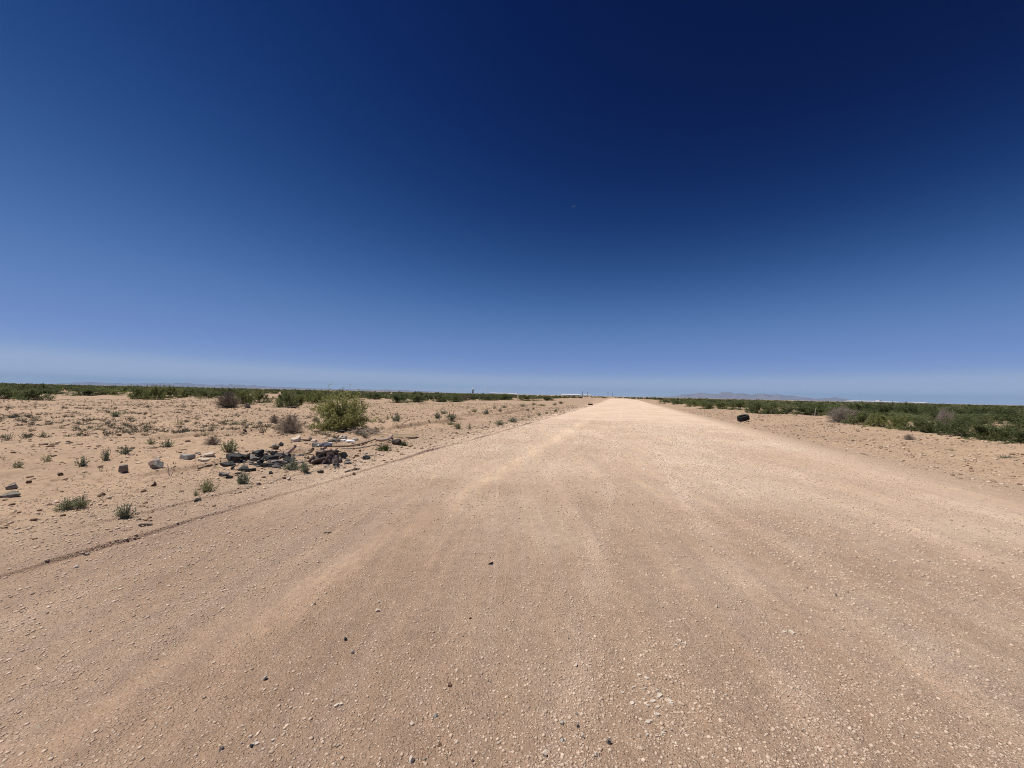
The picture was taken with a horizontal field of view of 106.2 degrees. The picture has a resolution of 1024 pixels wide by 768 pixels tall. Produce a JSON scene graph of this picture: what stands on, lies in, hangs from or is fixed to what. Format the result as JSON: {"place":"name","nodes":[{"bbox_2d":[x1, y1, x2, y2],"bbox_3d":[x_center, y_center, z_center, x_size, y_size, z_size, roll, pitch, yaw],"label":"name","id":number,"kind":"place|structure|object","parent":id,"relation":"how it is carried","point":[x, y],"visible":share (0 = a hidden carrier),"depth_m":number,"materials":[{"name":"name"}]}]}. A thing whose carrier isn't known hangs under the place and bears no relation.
{"place":"outdoors","nodes":[
{"label":"outdoors","id":0,"kind":"place"},
{"bbox_2d":[57,382,443,392],"bbox_3d":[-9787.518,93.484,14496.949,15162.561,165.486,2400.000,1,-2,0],"label":"mountain range","id":1,"kind":"structure","parent":0,"point":[180,385],"depth_m":14151.54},
{"bbox_2d":[0,398,1023,767],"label":"road","id":2,"kind":"structure","parent":0,"point":[386,546],"depth_m":2.77,"materials":[{"name":"gravel"}]},
{"bbox_2d":[112,502,138,518],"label":"desert tuft","id":3,"kind":"object","parent":2,"relation":"on","point":[123,513],"visible":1,"depth_m":4.54,"materials":[{"name":"green plant"}]},
{"bbox_2d":[195,477,220,492],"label":"desert tuft","id":4,"kind":"object","parent":2,"relation":"on","point":[206,488],"visible":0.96,"depth_m":5.79,"materials":[{"name":"green plant"}]},
{"bbox_2d":[220,461,235,466],"bbox_3d":[-5.669,1.602,7.685,0.311,0.085,0.163,13,21,-23],"label":"rubble chunk","id":5,"kind":"object","parent":2,"relation":"on","point":[228,463],"visible":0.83,"depth_m":7.65,"materials":[{"name":"stone"}]},
{"bbox_2d":[236,470,252,484],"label":"desert tuft","id":6,"kind":"object","parent":2,"relation":"on","point":[241,480],"visible":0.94,"depth_m":6.28,"materials":[{"name":"green plant"}]},
{"bbox_2d":[240,734,273,745],"bbox_3d":[-1.142,1.608,1.731,0.141,0.023,0.046,1,-2,5],"label":"crushed stone","id":7,"kind":"object","parent":2,"relation":"on","point":[255,743],"visible":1,"depth_m":1.73,"materials":[{"name":"stone"}]},
{"bbox_2d":[253,463,285,466],"bbox_3d":[-4.962,1.652,7.902,0.610,0.079,0.268,9,-11,-18],"label":"rubble chunk","id":8,"kind":"object","parent":2,"relation":"on","point":[265,464],"visible":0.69,"depth_m":7.79,"materials":[{"name":"stone"}]},
{"bbox_2d":[278,458,307,469],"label":"desert tuft","id":9,"kind":"object","parent":2,"relation":"on","point":[293,464],"visible":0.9,"depth_m":7.54,"materials":[{"name":"green plant"}]},
{"bbox_2d":[297,462,309,471],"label":"desert tuft","id":10,"kind":"object","parent":2,"relation":"on","point":[304,468],"visible":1,"depth_m":7.19,"materials":[{"name":"green plant"}]},
{"bbox_2d":[338,452,347,457],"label":"rubble chunk","id":11,"kind":"object","parent":2,"relation":"on","point":[343,454],"visible":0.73,"depth_m":8.94,"materials":[{"name":"stone"}]},
{"bbox_2d":[373,442,393,450],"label":"grass clump","id":12,"kind":"object","parent":2,"relation":"on","point":[385,447],"visible":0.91,"depth_m":10.12,"materials":[{"name":"plant"}]},
{"bbox_2d":[621,673,693,723],"bbox_3d":[0.740,1.657,2.049,0.297,0.024,0.305,2,-2,-19],"label":"crushed stone","id":13,"kind":"object","parent":2,"relation":"on","point":[659,696],"visible":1,"depth_m":2.00,"materials":[{"name":"stone"}]},
{"bbox_2d":[645,728,672,737],"bbox_3d":[0.697,1.649,1.810,0.147,0.021,0.028,2,-2,-16],"label":"crushed stone","id":14,"kind":"object","parent":2,"relation":"on","point":[656,735],"visible":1,"depth_m":1.80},
{"bbox_2d":[0,383,1023,561],"bbox_3d":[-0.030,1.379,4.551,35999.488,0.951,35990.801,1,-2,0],"label":"ground","id":15,"kind":"structure","parent":0,"point":[30,466],"depth_m":12.29,"materials":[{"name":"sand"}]},
{"bbox_2d":[0,491,20,497],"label":"rubble chunk","id":16,"kind":"object","parent":15,"relation":"on","point":[12,494],"visible":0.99,"depth_m":5.28,"materials":[{"name":"stone"}]},
{"bbox_2d":[5,482,17,489],"bbox_3d":[-7.566,1.548,5.794,0.182,0.090,0.140,-15,7,-5],"label":"rubble chunk","id":17,"kind":"object","parent":15,"relation":"on","point":[11,486],"visible":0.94,"depth_m":5.77,"materials":[{"name":"stone"}]},
{"bbox_2d":[0,384,28,398],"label":"mesquite shrub","id":18,"kind":"object","parent":15,"relation":"on","point":[5,393],"visible":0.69,"depth_m":36.32,"materials":[{"name":"green plant"}]},
{"bbox_2d":[10,460,24,467],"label":"desert tuft","id":19,"kind":"object","parent":15,"relation":"on","point":[18,464],"visible":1,"depth_m":7.22,"materials":[{"name":"green plant"}]},
{"bbox_2d":[8,387,56,400],"bbox_3d":[-43.999,0.886,35.344,3.174,1.412,3.498,3,-2,-42],"label":"mesquite shrub","id":20,"kind":"object","parent":15,"relation":"on","point":[28,394],"visible":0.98,"depth_m":35.34,"materials":[{"name":"green plant"}]},
{"bbox_2d":[30,387,77,393],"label":"mesquite shrub","id":21,"kind":"object","parent":15,"relation":"on","point":[48,390],"visible":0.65,"depth_m":59.17,"materials":[{"name":"green plant"}]},
{"bbox_2d":[48,497,75,511],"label":"desert tuft","id":22,"kind":"object","parent":15,"relation":"on","point":[63,506],"visible":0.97,"depth_m":4.80,"materials":[{"name":"green plant"}]},
{"bbox_2d":[66,492,91,508],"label":"desert tuft","id":23,"kind":"object","parent":15,"relation":"on","point":[78,503],"visible":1,"depth_m":4.88,"materials":[{"name":"green plant"}]},
{"bbox_2d":[61,388,102,395],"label":"mesquite shrub","id":24,"kind":"object","parent":15,"relation":"on","point":[86,392],"visible":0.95,"depth_m":53.71,"materials":[{"name":"green plant"}]},
{"bbox_2d":[74,454,89,466],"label":"desert tuft","id":25,"kind":"object","parent":15,"relation":"on","point":[83,462],"visible":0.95,"depth_m":7.45,"materials":[{"name":"green plant"}]},
{"bbox_2d":[100,447,110,460],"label":"desert tuft","id":26,"kind":"object","parent":15,"relation":"on","point":[106,456],"visible":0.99,"depth_m":7.97,"materials":[{"name":"green plant"}]},
{"bbox_2d":[92,387,129,395],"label":"mesquite shrub","id":27,"kind":"object","parent":15,"relation":"on","point":[115,392],"visible":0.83,"depth_m":56.27,"materials":[{"name":"green plant"}]},
{"bbox_2d":[118,464,128,472],"bbox_3d":[-6.994,1.520,6.923,0.125,0.168,0.182,2,-2,-35],"label":"stone","id":28,"kind":"object","parent":15,"relation":"on","point":[123,468],"visible":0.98,"depth_m":6.87,"materials":[{"name":"stone"}]},
{"bbox_2d":[116,445,132,453],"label":"desert tuft","id":29,"kind":"object","parent":15,"relation":"on","point":[125,451],"visible":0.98,"depth_m":8.70,"materials":[{"name":"green plant"}]},
{"bbox_2d":[127,384,154,398],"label":"mesquite shrub","id":30,"kind":"object","parent":15,"relation":"on","point":[137,391],"visible":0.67,"depth_m":46.88,"materials":[{"name":"green plant"}]},
{"bbox_2d":[136,384,171,399],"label":"mesquite shrub","id":31,"kind":"object","parent":15,"relation":"on","point":[153,395],"visible":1,"depth_m":45.38,"materials":[{"name":"green plant"}]},
{"bbox_2d":[148,457,160,465],"bbox_3d":[-7.076,1.541,7.605,0.199,0.183,0.090,-4,1,-22],"label":"stone","id":32,"kind":"object","parent":15,"relation":"on","point":[151,462],"visible":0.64,"depth_m":7.58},
{"bbox_2d":[150,461,163,468],"bbox_3d":[-6.574,1.502,7.137,0.302,0.160,0.170,1,-2,8],"label":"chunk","id":33,"kind":"object","parent":15,"relation":"on","point":[157,465],"visible":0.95,"depth_m":7.09,"materials":[{"name":"grey stone"}]},
{"bbox_2d":[158,439,175,446],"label":"desert tuft","id":34,"kind":"object","parent":15,"relation":"on","point":[168,444],"visible":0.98,"depth_m":10.06,"materials":[{"name":"green plant"}]},
{"bbox_2d":[156,385,185,398],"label":"mesquite shrub","id":35,"kind":"object","parent":15,"relation":"on","point":[173,390],"visible":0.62,"depth_m":50.72,"materials":[{"name":"green plant"}]},
{"bbox_2d":[179,454,195,459],"bbox_3d":[-6.989,1.574,8.288,0.290,0.117,0.156,-2,-2,17],"label":"concrete block","id":36,"kind":"object","parent":15,"relation":"on","point":[187,456],"depth_m":8.23,"materials":[{"name":"concrete"}]},
{"bbox_2d":[171,386,204,396],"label":"mesquite shrub","id":37,"kind":"object","parent":15,"relation":"on","point":[187,392],"visible":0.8,"depth_m":55.22,"materials":[{"name":"green plant"}]},
{"bbox_2d":[193,387,222,398],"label":"mesquite shrub","id":38,"kind":"object","parent":15,"relation":"on","point":[210,394],"visible":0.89,"depth_m":53.69,"materials":[{"name":"green plant"}]},
{"bbox_2d":[202,451,214,456],"bbox_3d":[-6.731,1.564,8.521,0.247,0.136,0.167,2,-2,-28],"label":"stone","id":39,"kind":"object","parent":15,"relation":"on","point":[211,454],"visible":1,"depth_m":8.49,"materials":[{"name":"stone"}]},
{"bbox_2d":[202,435,222,444],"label":"dry bush","id":40,"kind":"object","parent":15,"relation":"on","point":[212,440],"visible":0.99,"depth_m":10.60,"materials":[{"name":"plant"}]},
{"bbox_2d":[209,390,244,406],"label":"dead shrub","id":41,"kind":"object","parent":15,"relation":"on","point":[226,399],"visible":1,"depth_m":30.28,"materials":[{"name":"plant"}]},
{"bbox_2d":[217,439,238,451],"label":"desert tuft","id":42,"kind":"object","parent":15,"relation":"on","point":[229,446],"visible":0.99,"depth_m":9.36,"materials":[{"name":"green plant"}]},
{"bbox_2d":[226,453,240,462],"bbox_3d":[-5.849,1.542,8.118,0.344,0.156,0.232,21,7,19],"label":"rubble chunk","id":43,"kind":"object","parent":15,"relation":"on","point":[234,457],"visible":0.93,"depth_m":8.05,"materials":[{"name":"stone"}]},
{"bbox_2d":[236,466,249,470],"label":"rubble chunk","id":44,"kind":"object","parent":15,"relation":"on","point":[245,468],"visible":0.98,"depth_m":7.32,"materials":[{"name":"stone"}]},
{"bbox_2d":[233,388,257,404],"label":"mesquite shrub","id":45,"kind":"object","parent":15,"relation":"on","point":[243,395],"visible":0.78,"depth_m":35.10,"materials":[{"name":"green plant"}]},
{"bbox_2d":[250,454,259,461],"bbox_3d":[-5.649,1.625,8.378,0.235,0.120,0.231,19,7,11],"label":"rubble chunk","id":46,"kind":"object","parent":15,"relation":"on","point":[253,458],"visible":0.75,"depth_m":8.34,"materials":[{"name":"stone"}]},
{"bbox_2d":[252,449,264,455],"bbox_3d":[-5.787,1.559,8.731,0.266,0.108,0.309,-13,6,-22],"label":"rubble chunk","id":47,"kind":"object","parent":15,"relation":"on","point":[259,452],"visible":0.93,"depth_m":8.69,"materials":[{"name":"stone"}]},
{"bbox_2d":[248,388,274,402],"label":"mesquite shrub","id":48,"kind":"object","parent":15,"relation":"on","point":[260,396],"visible":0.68,"depth_m":41.42,"materials":[{"name":"green plant"}]},
{"bbox_2d":[263,455,278,459],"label":"rubble chunk","id":49,"kind":"object","parent":15,"relation":"on","point":[268,457],"visible":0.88,"depth_m":8.42,"materials":[{"name":"stone"}]},
{"bbox_2d":[267,414,278,422],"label":"dry bush","id":50,"kind":"object","parent":15,"relation":"on","point":[273,419],"visible":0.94,"depth_m":18.29,"materials":[{"name":"plant"}]},
{"bbox_2d":[275,453,287,457],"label":"rubble chunk","id":51,"kind":"object","parent":15,"relation":"on","point":[282,455],"visible":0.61,"depth_m":8.74,"materials":[{"name":"stone"}]},
{"bbox_2d":[270,389,300,407],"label":"mesquite shrub","id":52,"kind":"object","parent":15,"relation":"on","point":[289,403],"visible":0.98,"depth_m":31.96,"materials":[{"name":"green plant"}]},
{"bbox_2d":[190,434,383,473],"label":"rubble crumbs","id":53,"kind":"object","parent":15,"relation":"on","point":[268,461],"visible":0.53,"depth_m":8.40,"materials":[{"name":"stone"}]},
{"bbox_2d":[270,460,286,463],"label":"rubble chunk","id":54,"kind":"object","parent":53,"relation":"on","point":[278,461],"visible":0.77,"depth_m":8.12,"materials":[{"name":"stone"}]},
{"bbox_2d":[283,455,292,463],"bbox_3d":[-4.822,1.652,8.334,0.304,0.110,0.252,16,5,12],"label":"rubble chunk","id":55,"kind":"object","parent":15,"relation":"on","point":[287,458],"visible":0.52,"depth_m":8.30,"materials":[{"name":"stone"}]},
{"bbox_2d":[273,411,305,433],"bbox_3d":[-8.082,1.360,13.904,1.065,0.800,1.226,1,-2,-3],"label":"dry bush","id":56,"kind":"object","parent":15,"relation":"on","point":[291,426],"visible":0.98,"depth_m":13.85,"materials":[{"name":"plant"}]},
{"bbox_2d":[291,435,300,441],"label":"rubble chunk","id":57,"kind":"object","parent":15,"relation":"on","point":[296,438],"visible":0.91,"depth_m":11.56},
{"bbox_2d":[292,393,305,404],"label":"mesquite shrub","id":58,"kind":"object","parent":15,"relation":"on","point":[301,399],"visible":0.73,"depth_m":37.11,"materials":[{"name":"green plant"}]},
{"bbox_2d":[305,390,327,403],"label":"mesquite shrub","id":59,"kind":"object","parent":15,"relation":"on","point":[315,396],"visible":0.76,"depth_m":44.10,"materials":[{"name":"green plant"}]},
{"bbox_2d":[319,442,331,446],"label":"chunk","id":60,"kind":"object","parent":15,"relation":"on","point":[326,444],"visible":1,"depth_m":9.57,"materials":[{"name":"stone"}]},
{"bbox_2d":[308,449,342,464],"bbox_3d":[-4.011,1.604,8.334,0.698,0.400,0.552,1,-2,0],"label":"crumpled carpet","id":61,"kind":"object","parent":15,"relation":"on","point":[323,456],"visible":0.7,"depth_m":8.19,"materials":[{"name":"carpet"}]},
{"bbox_2d":[307,382,378,431],"bbox_3d":[-6.753,0.882,15.277,2.458,2.028,2.571,1,-2,14],"label":"leafy bush","id":62,"kind":"object","parent":15,"relation":"on","point":[339,419],"visible":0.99,"depth_m":14.85,"materials":[{"name":"green plant"}]},
{"bbox_2d":[330,438,375,446],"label":"branch","id":63,"kind":"object","parent":15,"relation":"on","point":[353,444],"visible":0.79,"depth_m":10.80,"materials":[{"name":"wood"}]},
{"bbox_2d":[342,427,395,434],"bbox_3d":[-5.185,1.724,13.761,2.361,0.363,1.071,1,-2,0],"label":"brush heap","id":64,"kind":"object","parent":15,"relation":"on","point":[371,430],"visible":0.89,"depth_m":13.75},
{"bbox_2d":[363,392,382,398],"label":"mesquite shrub","id":65,"kind":"object","parent":15,"relation":"on","point":[375,396],"visible":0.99,"depth_m":75.50,"materials":[{"name":"green plant"}]},
{"bbox_2d":[391,439,401,444],"bbox_3d":[-3.436,1.719,11.464,0.323,0.174,0.306,1,-2,0],"label":"rock","id":66,"kind":"object","parent":15,"relation":"on","point":[395,441],"visible":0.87,"depth_m":11.36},
{"bbox_2d":[390,412,402,420],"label":"desert tuft","id":67,"kind":"object","parent":15,"relation":"on","point":[396,417],"visible":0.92,"depth_m":20.65,"materials":[{"name":"green plant"}]},
{"bbox_2d":[386,392,410,402],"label":"mesquite shrub","id":68,"kind":"object","parent":15,"relation":"on","point":[397,398],"visible":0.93,"depth_m":51.89,"materials":[{"name":"green plant"}]},
{"bbox_2d":[388,434,417,437],"bbox_3d":[-3.746,1.793,13.339,0.904,0.020,0.620,0,4,-2],"label":"board","id":69,"kind":"object","parent":15,"relation":"on","point":[405,435],"visible":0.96,"depth_m":13.32,"materials":[{"name":"wood"}]},
{"bbox_2d":[406,393,424,401],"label":"mesquite shrub","id":70,"kind":"object","parent":15,"relation":"on","point":[417,397],"visible":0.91,"depth_m":59.37,"materials":[{"name":"green plant"}]},
{"bbox_2d":[424,393,449,401],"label":"mesquite shrub","id":71,"kind":"object","parent":15,"relation":"on","point":[439,397],"visible":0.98,"depth_m":66.42,"materials":[{"name":"green plant"}]},
{"bbox_2d":[444,411,457,419],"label":"desert tuft","id":72,"kind":"object","parent":15,"relation":"on","point":[450,416],"visible":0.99,"depth_m":21.03,"materials":[{"name":"green plant"}]},
{"bbox_2d":[446,394,464,402],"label":"mesquite shrub","id":73,"kind":"object","parent":15,"relation":"on","point":[456,399],"visible":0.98,"depth_m":67.28,"materials":[{"name":"green plant"}]},
{"bbox_2d":[478,394,497,400],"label":"mesquite shrub","id":74,"kind":"object","parent":15,"relation":"on","point":[489,398],"visible":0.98,"depth_m":85.56,"materials":[{"name":"green plant"}]},
{"bbox_2d":[495,393,513,399],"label":"mesquite shrub","id":75,"kind":"object","parent":15,"relation":"on","point":[504,396],"visible":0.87,"depth_m":94.79,"materials":[{"name":"green plant"}]},
{"bbox_2d":[0,398,1018,522],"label":"withered weeds","id":76,"kind":"object","parent":15,"relation":"on","point":[183,430],"visible":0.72,"depth_m":16.11,"materials":[{"name":"plant"}]},
{"bbox_2d":[0,382,1023,426],"bbox_3d":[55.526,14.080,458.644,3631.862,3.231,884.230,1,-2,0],"label":"desert scrub","id":77,"kind":"object","parent":15,"relation":"on","point":[999,414],"visible":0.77,"depth_m":66.17,"materials":[{"name":"green plant"}]},
{"bbox_2d":[515,395,537,400],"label":"mesquite shrub","id":78,"kind":"object","parent":15,"relation":"on","point":[526,398],"visible":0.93,"depth_m":94.57,"materials":[{"name":"green plant"}]},
{"bbox_2d":[537,396,555,400],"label":"mesquite shrub","id":79,"kind":"object","parent":15,"relation":"on","point":[546,398],"visible":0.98,"depth_m":107.59,"materials":[{"name":"green plant"}]},
{"bbox_2d":[672,399,685,404],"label":"mesquite shrub","id":80,"kind":"object","parent":15,"relation":"on","point":[674,402],"visible":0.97,"depth_m":79.31,"materials":[{"name":"green plant"}]},
{"bbox_2d":[683,399,700,406],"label":"mesquite shrub","id":81,"kind":"object","parent":15,"relation":"on","point":[694,403],"visible":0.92,"depth_m":61.48,"materials":[{"name":"green plant"}]},
{"bbox_2d":[698,401,717,408],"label":"mesquite shrub","id":82,"kind":"object","parent":15,"relation":"on","point":[705,405],"visible":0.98,"depth_m":52.68,"materials":[{"name":"green plant"}]},
{"bbox_2d":[715,401,729,408],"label":"mesquite shrub","id":83,"kind":"object","parent":15,"relation":"on","point":[720,404],"visible":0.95,"depth_m":51.05,"materials":[{"name":"green plant"}]},
{"bbox_2d":[727,399,748,409],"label":"mesquite shrub","id":84,"kind":"object","parent":15,"relation":"on","point":[739,404],"visible":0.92,"depth_m":45.47,"materials":[{"name":"green plant"}]},
{"bbox_2d":[737,414,749,421],"bbox_3d":[16.307,2.393,27.131,0.764,0.340,0.764,-16,2,0],"label":"tyre","id":85,"kind":"object","parent":15,"relation":"on","point":[742,417],"visible":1,"depth_m":26.89,"materials":[{"name":"rubber"}]},
{"bbox_2d":[744,401,770,413],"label":"mesquite shrub","id":86,"kind":"object","parent":15,"relation":"on","point":[756,407],"visible":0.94,"depth_m":37.42,"materials":[{"name":"green plant"}]},
{"bbox_2d":[759,404,783,413],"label":"mesquite shrub","id":87,"kind":"object","parent":15,"relation":"on","point":[766,409],"visible":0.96,"depth_m":36.51,"materials":[{"name":"green plant"}]},
{"bbox_2d":[778,406,800,413],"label":"mesquite shrub","id":88,"kind":"object","parent":15,"relation":"on","point":[787,410],"visible":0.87,"depth_m":36.09,"materials":[{"name":"green plant"}]},
{"bbox_2d":[789,404,821,414],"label":"mesquite shrub","id":89,"kind":"object","parent":15,"relation":"on","point":[800,409],"visible":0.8,"depth_m":35.31,"materials":[{"name":"green plant"}]},
{"bbox_2d":[804,402,842,415],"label":"mesquite shrub","id":90,"kind":"object","parent":15,"relation":"on","point":[827,408],"visible":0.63,"depth_m":34.16,"materials":[{"name":"green plant"}]},
{"bbox_2d":[821,405,856,422],"bbox_3d":[20.092,1.756,23.501,1.657,1.189,1.784,2,-2,-37],"label":"bleached shrub","id":91,"kind":"object","parent":15,"relation":"on","point":[835,416],"visible":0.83,"depth_m":23.37,"materials":[{"name":"plant"}]},
{"bbox_2d":[838,410,875,425],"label":"mesquite shrub","id":92,"kind":"object","parent":15,"relation":"on","point":[861,418],"visible":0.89,"depth_m":21.54,"materials":[{"name":"green plant"}]},
{"bbox_2d":[858,412,898,426],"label":"mesquite shrub","id":93,"kind":"object","parent":15,"relation":"on","point":[879,420],"visible":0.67,"depth_m":19.95,"materials":[{"name":"green plant"}]},
{"bbox_2d":[879,413,914,428],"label":"mesquite shrub","id":94,"kind":"object","parent":15,"relation":"on","point":[894,422],"visible":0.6,"depth_m":18.44,"materials":[{"name":"green plant"}]},
{"bbox_2d":[903,434,916,439],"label":"dry bush","id":95,"kind":"object","parent":15,"relation":"on","point":[909,437],"visible":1,"depth_m":14.61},
{"bbox_2d":[893,413,945,432],"bbox_3d":[17.959,1.694,16.764,1.484,0.948,1.720,2,-2,-25],"label":"mesquite shrub","id":96,"kind":"object","parent":15,"relation":"on","point":[912,428],"visible":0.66,"depth_m":16.74,"materials":[{"name":"green plant"}]},
{"bbox_2d":[910,415,957,432],"bbox_3d":[18.158,1.750,16.286,1.678,0.890,1.914,2,-2,-28],"label":"mesquite shrub","id":97,"kind":"object","parent":15,"relation":"on","point":[927,424],"visible":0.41,"depth_m":16.26,"materials":[{"name":"green plant"}]},
{"bbox_2d":[934,407,959,425],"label":"bleached shrub","id":98,"kind":"object","parent":15,"relation":"on","point":[944,415],"visible":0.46,"depth_m":20.72,"materials":[{"name":"plant"}]},
{"bbox_2d":[930,414,976,437],"bbox_3d":[17.350,1.617,14.856,1.728,0.914,1.568,2,-2,-17],"label":"mesquite shrub","id":99,"kind":"object","parent":15,"relation":"on","point":[956,424],"visible":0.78,"depth_m":14.75,"materials":[{"name":"green plant"}]},
{"bbox_2d":[957,417,1013,441],"bbox_3d":[16.881,1.624,13.661,1.684,0.881,1.498,2,-2,-26],"label":"mesquite shrub","id":100,"kind":"object","parent":15,"relation":"on","point":[979,428],"visible":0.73,"depth_m":13.66,"materials":[{"name":"green plant"}]},
{"bbox_2d":[974,421,1023,441],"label":"mesquite shrub","id":101,"kind":"object","parent":15,"relation":"on","point":[1006,426],"visible":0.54,"depth_m":13.24,"materials":[{"name":"green plant"}]},
{"bbox_2d":[997,421,1023,443],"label":"mesquite shrub","id":102,"kind":"object","parent":15,"relation":"on","point":[1019,436],"visible":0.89,"depth_m":12.38,"materials":[{"name":"green plant"}]},
{"bbox_2d":[0,0,1023,404],"label":"sky","id":103,"kind":"structure","parent":0,"point":[815,199],"materials":[{"name":"blue"}]},
{"bbox_2d":[664,392,857,400],"bbox_3d":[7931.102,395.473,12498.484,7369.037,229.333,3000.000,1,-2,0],"label":"mountain range","id":104,"kind":"structure","parent":0,"point":[725,395],"depth_m":12035.63,"materials":[{"name":"stone"}]},
{"bbox_2d":[845,400,883,402],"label":"warehouse","id":105,"kind":"structure","parent":0,"point":[863,401],"depth_m":2304.63,"materials":[{"name":"white metal"}]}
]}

